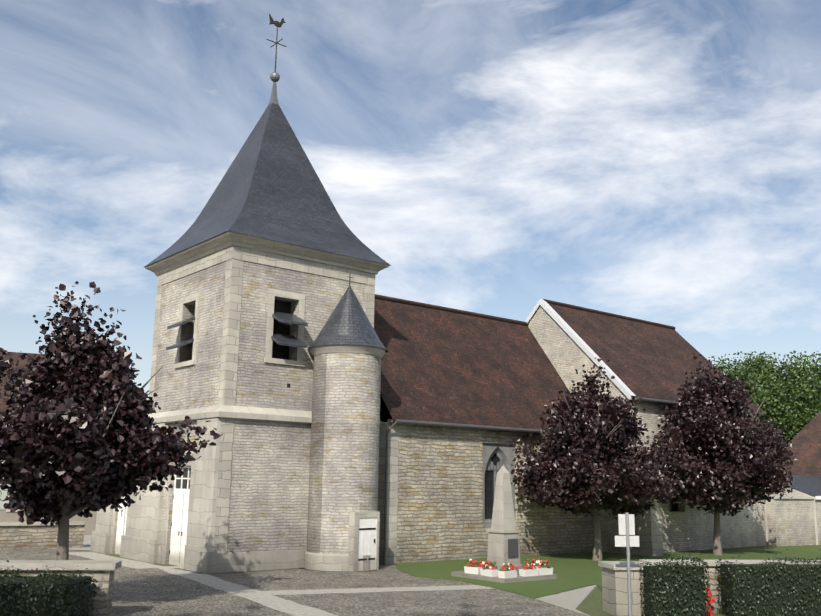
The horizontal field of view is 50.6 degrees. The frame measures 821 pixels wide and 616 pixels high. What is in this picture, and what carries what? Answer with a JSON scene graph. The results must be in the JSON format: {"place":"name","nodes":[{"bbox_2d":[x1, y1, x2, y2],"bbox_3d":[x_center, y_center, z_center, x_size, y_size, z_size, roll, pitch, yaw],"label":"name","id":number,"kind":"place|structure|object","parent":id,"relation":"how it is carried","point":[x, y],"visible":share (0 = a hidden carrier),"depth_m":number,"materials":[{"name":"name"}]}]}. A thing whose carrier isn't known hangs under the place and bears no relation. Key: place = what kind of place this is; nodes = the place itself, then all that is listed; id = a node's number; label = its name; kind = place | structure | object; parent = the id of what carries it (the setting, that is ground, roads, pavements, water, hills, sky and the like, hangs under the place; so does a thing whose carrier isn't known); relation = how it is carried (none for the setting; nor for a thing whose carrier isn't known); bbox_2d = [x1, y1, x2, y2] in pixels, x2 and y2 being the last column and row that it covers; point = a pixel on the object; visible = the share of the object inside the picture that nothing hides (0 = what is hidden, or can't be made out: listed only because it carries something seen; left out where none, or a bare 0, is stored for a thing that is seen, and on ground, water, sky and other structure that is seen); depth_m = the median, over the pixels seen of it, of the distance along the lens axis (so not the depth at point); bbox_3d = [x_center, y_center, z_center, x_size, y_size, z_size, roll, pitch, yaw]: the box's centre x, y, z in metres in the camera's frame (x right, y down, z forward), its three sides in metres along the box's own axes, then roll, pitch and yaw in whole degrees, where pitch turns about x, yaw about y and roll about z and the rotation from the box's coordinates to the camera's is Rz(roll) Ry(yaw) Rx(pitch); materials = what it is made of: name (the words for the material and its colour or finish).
{"place":"outdoors","nodes":[
{"label":"outdoors","id":0,"kind":"place"},
{"bbox_2d":[9,495,50,521],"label":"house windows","id":1,"kind":"structure","parent":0,"point":[11,502],"depth_m":43.67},
{"bbox_2d":[46,535,90,549],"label":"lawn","id":2,"kind":"structure","parent":0,"point":[87,542],"depth_m":38.81,"materials":[{"name":"beige concrete"}]},
{"bbox_2d":[0,414,96,534],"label":"house walls","id":3,"kind":"structure","parent":2,"relation":"on","point":[90,523],"depth_m":44.74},
{"bbox_2d":[0,478,10,508],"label":"house shutters","id":4,"kind":"object","parent":3,"relation":"attached to","point":[3,496],"visible":0.06,"depth_m":43.54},
{"bbox_2d":[0,352,46,411],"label":"house roof","id":5,"kind":"structure","parent":3,"relation":"on","point":[15,356],"depth_m":47.76,"materials":[{"name":"brown tile"}]},
{"bbox_2d":[69,552,164,568],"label":"path","id":6,"kind":"structure","parent":0,"point":[125,562],"depth_m":31.93,"materials":[{"name":"beige concrete"}]},
{"bbox_2d":[0,0,820,406],"label":"sky","id":7,"kind":"structure","parent":0,"point":[657,161],"materials":[{"name":"blue"}]},
{"bbox_2d":[81,541,767,615],"bbox_3d":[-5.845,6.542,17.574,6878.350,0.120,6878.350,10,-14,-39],"label":"ground","id":8,"kind":"structure","parent":0,"point":[591,604],"depth_m":22.32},
{"bbox_2d":[0,281,223,559],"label":"tree","id":9,"kind":"object","parent":8,"relation":"on","point":[77,438],"visible":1,"depth_m":19.84,"materials":[{"name":"purple plant"}]},
{"bbox_2d":[0,548,597,615],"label":"forecourt cobbles","id":10,"kind":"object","parent":8,"relation":"on","point":[149,592],"visible":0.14,"depth_m":22.86,"materials":[{"name":"grey stone"}]},
{"bbox_2d":[0,525,84,549],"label":"garden wall","id":11,"kind":"structure","parent":10,"relation":"on","point":[31,537],"depth_m":36.28,"materials":[{"name":"beige stone"}]},
{"bbox_2d":[0,521,84,525],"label":"wall coping","id":12,"kind":"object","parent":11,"relation":"on","point":[33,524],"visible":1,"depth_m":36.19,"materials":[{"name":"beige stone"}]},
{"bbox_2d":[0,570,114,615],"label":"boundary wall","id":13,"kind":"structure","parent":10,"relation":"on","point":[102,600],"depth_m":18.58,"materials":[{"name":"beige stone"}]},
{"bbox_2d":[0,560,121,569],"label":"wall coping","id":14,"kind":"object","parent":13,"relation":"on","point":[67,564],"visible":1,"depth_m":18.54,"materials":[{"name":"beige stone"}]},
{"bbox_2d":[158,566,336,615],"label":"paved path","id":15,"kind":"structure","parent":10,"relation":"on","point":[283,605],"depth_m":22.80,"materials":[{"name":"grey concrete"}]},
{"bbox_2d":[173,568,205,573],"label":"dirt tower","id":16,"kind":"structure","parent":15,"relation":"on","point":[189,570],"depth_m":28.45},
{"bbox_2d":[212,568,300,573],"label":"dirt tower","id":17,"kind":"structure","parent":10,"relation":"on","point":[255,571],"depth_m":28.61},
{"bbox_2d":[301,567,385,571],"bbox_3d":[-2.291,8.915,29.589,3.055,0.001,1.556,3,-11,-9],"label":"dirt turret","id":18,"kind":"object","parent":10,"relation":"on","point":[380,568],"visible":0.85,"depth_m":29.21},
{"bbox_2d":[251,585,494,595],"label":"monument path","id":19,"kind":"structure","parent":10,"relation":"on","point":[349,590],"depth_m":24.25,"materials":[{"name":"grey concrete"}]},
{"bbox_2d":[395,565,596,598],"bbox_3d":[1.875,8.625,27.817,4.100,0.030,9.350,10,-14,-39],"label":"lawn edge","id":20,"kind":"object","parent":10,"relation":"on","point":[497,588],"visible":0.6,"depth_m":25.59,"materials":[{"name":"beige stone"}]},
{"bbox_2d":[536,585,595,615],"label":"footpath","id":21,"kind":"structure","parent":10,"relation":"on","point":[572,600],"depth_m":23.12,"materials":[{"name":"beige concrete"}]},
{"bbox_2d":[90,14,766,573],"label":"church","id":22,"kind":"structure","parent":8,"relation":"on","point":[332,396],"depth_m":32.84,"materials":[{"name":"beige stone"}]},
{"bbox_2d":[115,496,127,554],"bbox_3d":[-11.222,8.482,34.158,0.060,2.380,1.450,10,-14,-39],"label":"annex door","id":23,"kind":"structure","parent":22,"relation":"in","point":[121,525],"depth_m":34.36,"materials":[{"name":"white paint"}]},
{"bbox_2d":[169,466,190,566],"bbox_3d":[-7.983,7.270,30.475,0.078,3.420,1.640,10,-14,-39],"label":"tower door","id":24,"kind":"structure","parent":22,"relation":"in","point":[179,504],"depth_m":30.53,"materials":[{"name":"white paint"}]},
{"bbox_2d":[358,517,376,570],"bbox_3d":[-1.590,8.067,29.774,0.880,1.740,0.324,13,-16,-46],"label":"door","id":25,"kind":"structure","parent":22,"relation":"in","point":[367,546],"depth_m":29.71,"materials":[{"name":"white paint"}]},
{"bbox_2d":[485,453,499,517],"bbox_3d":[3.489,7.372,36.256,1.810,3.270,0.030,10,-14,-39],"label":"church window","id":26,"kind":"structure","parent":22,"relation":"in","point":[489,474],"depth_m":36.02,"materials":[{"name":"grey glass"}]},
{"bbox_2d":[669,495,677,511],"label":"window","id":27,"kind":"structure","parent":22,"relation":"in","point":[673,506],"depth_m":40.72,"materials":[{"name":"grey glass"}]},
{"bbox_2d":[602,567,644,615],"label":"stone wall","id":28,"kind":"structure","parent":8,"relation":"on","point":[615,592],"depth_m":20.41,"materials":[{"name":"beige stone"}]},
{"bbox_2d":[598,559,820,569],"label":"wall coping","id":29,"kind":"object","parent":28,"relation":"on","point":[618,565],"visible":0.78,"depth_m":21.14,"materials":[{"name":"grey stone"}]},
{"bbox_2d":[636,550,711,615],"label":"short hedge","id":30,"kind":"object","parent":8,"relation":"on","point":[676,589],"visible":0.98,"depth_m":20.13,"materials":[{"name":"green plant"}]},
{"bbox_2d":[705,587,714,615],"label":"flowers","id":31,"kind":"object","parent":8,"relation":"on","point":[712,599],"visible":0.38,"depth_m":20.61,"materials":[{"name":"red plant"}]},
{"bbox_2d":[704,566,722,612],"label":"boundary wall","id":32,"kind":"structure","parent":8,"relation":"on","point":[713,575],"depth_m":21.06,"materials":[{"name":"beige stone"}]},
{"bbox_2d":[708,353,774,431],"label":"tree","id":33,"kind":"object","parent":8,"relation":"on","point":[735,371],"visible":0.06,"depth_m":162.21,"materials":[{"name":"green plant"}]},
{"bbox_2d":[730,351,797,441],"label":"tree","id":34,"kind":"object","parent":8,"relation":"on","point":[756,363],"visible":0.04,"depth_m":168.88,"materials":[{"name":"green plant"}]},
{"bbox_2d":[715,549,820,615],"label":"long hedge","id":35,"kind":"object","parent":8,"relation":"on","point":[773,589],"visible":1,"depth_m":20.55,"materials":[{"name":"green plant"}]},
{"bbox_2d":[743,351,820,445],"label":"tree","id":36,"kind":"object","parent":8,"relation":"on","point":[779,391],"visible":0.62,"depth_m":147.99,"materials":[{"name":"green plant"}]},
{"bbox_2d":[764,475,820,544],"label":"shed","id":37,"kind":"structure","parent":8,"relation":"on","point":[807,486],"depth_m":48.34,"materials":[{"name":"stone wall"},{"name":"slate"}]},
{"bbox_2d":[782,351,820,437],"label":"tree","id":38,"kind":"object","parent":8,"relation":"on","point":[813,361],"visible":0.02,"depth_m":156.57,"materials":[{"name":"green plant"}]},
{"label":"gravel verge","id":39,"kind":"object","parent":8,"relation":"on","visible":0},
{"bbox_2d":[0,560,97,615],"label":"hedge","id":40,"kind":"object","parent":39,"relation":"on","point":[51,594],"visible":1,"depth_m":16.87,"materials":[{"name":"green plant"}]},
{"bbox_2d":[394,545,820,597],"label":"lawn","id":41,"kind":"structure","parent":0,"point":[574,570],"depth_m":32.39,"materials":[{"name":"green plant"}]},
{"bbox_2d":[451,465,556,582],"bbox_3d":[3.023,6.905,28.234,2.404,3.540,2.410,10,-14,-39],"label":"monument","id":42,"kind":"object","parent":41,"relation":"on","point":[501,564],"visible":1,"depth_m":27.74,"materials":[{"name":"stone"}]},
{"bbox_2d":[508,357,684,560],"bbox_3d":[6.902,6.048,34.866,7.091,8.115,6.939,10,-14,-39],"label":"tree","id":43,"kind":"object","parent":41,"relation":"on","point":[587,461],"visible":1,"depth_m":34.12,"materials":[{"name":"purple plant"}]},
{"bbox_2d":[638,353,796,554],"bbox_3d":[13.448,6.583,39.219,7.800,8.950,7.626,10,-14,-39],"label":"tree","id":44,"kind":"object","parent":41,"relation":"on","point":[727,455],"visible":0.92,"depth_m":37.41,"materials":[{"name":"purple plant"}]},
{"bbox_2d":[766,499,820,545],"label":"yard wall","id":45,"kind":"structure","parent":41,"relation":"on","point":[790,522],"depth_m":45.22,"materials":[{"name":"beige stone"}]},
{"bbox_2d":[774,497,813,498],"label":"wall coping","id":46,"kind":"object","parent":45,"relation":"on","point":[794,498],"visible":0.46,"depth_m":45.48,"materials":[{"name":"beige stone"}]},
{"label":"sidewalk","id":47,"kind":"structure","parent":0,"visible":0},
{"bbox_2d":[615,512,638,615],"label":"sign post","id":48,"kind":"object","parent":47,"relation":"on","point":[626,524],"visible":1,"depth_m":19.87,"materials":[{"name":"grey metal"}]},
{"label":"house walls","id":49,"kind":"object","parent":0,"visible":0},
{"bbox_2d":[779,411,820,475],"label":"house roof","id":50,"kind":"structure","parent":49,"relation":"on","point":[806,442],"depth_m":54.86,"materials":[{"name":"brown tile"}]}
]}

